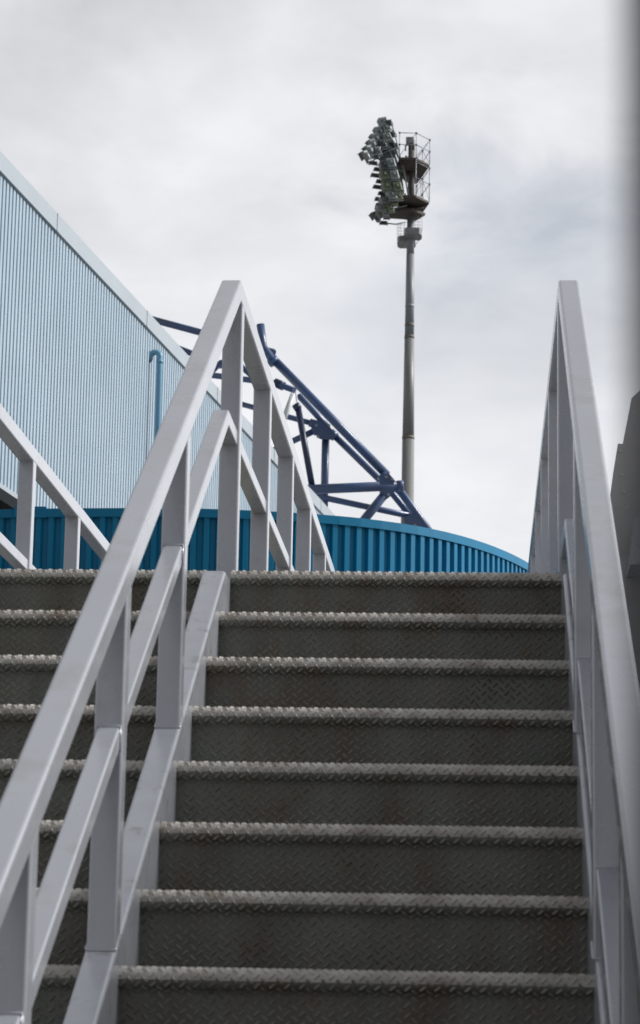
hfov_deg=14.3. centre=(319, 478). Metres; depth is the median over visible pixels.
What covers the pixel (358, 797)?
staircase
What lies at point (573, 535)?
stair railing
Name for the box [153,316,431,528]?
roof truss
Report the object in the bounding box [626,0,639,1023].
steel column
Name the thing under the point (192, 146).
sky
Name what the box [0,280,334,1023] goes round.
stair railing
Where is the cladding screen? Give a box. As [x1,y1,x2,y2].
[0,506,527,572]
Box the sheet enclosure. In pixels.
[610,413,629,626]
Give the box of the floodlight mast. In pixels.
[357,117,430,523]
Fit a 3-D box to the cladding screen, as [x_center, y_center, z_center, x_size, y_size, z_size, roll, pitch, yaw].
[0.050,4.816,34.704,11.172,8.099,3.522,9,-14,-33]
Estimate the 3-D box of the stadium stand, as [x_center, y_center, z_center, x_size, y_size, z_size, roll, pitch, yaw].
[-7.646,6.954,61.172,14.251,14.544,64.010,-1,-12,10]
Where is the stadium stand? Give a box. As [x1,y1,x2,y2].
[0,151,334,515]
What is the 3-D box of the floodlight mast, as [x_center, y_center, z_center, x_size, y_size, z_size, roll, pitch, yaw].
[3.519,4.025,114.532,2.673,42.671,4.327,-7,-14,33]
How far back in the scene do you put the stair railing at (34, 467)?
11.37 m
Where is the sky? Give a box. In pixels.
[0,0,628,561]
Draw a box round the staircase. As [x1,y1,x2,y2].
[0,569,607,1023]
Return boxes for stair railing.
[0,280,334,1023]
[0,404,109,569]
[527,280,632,1023]

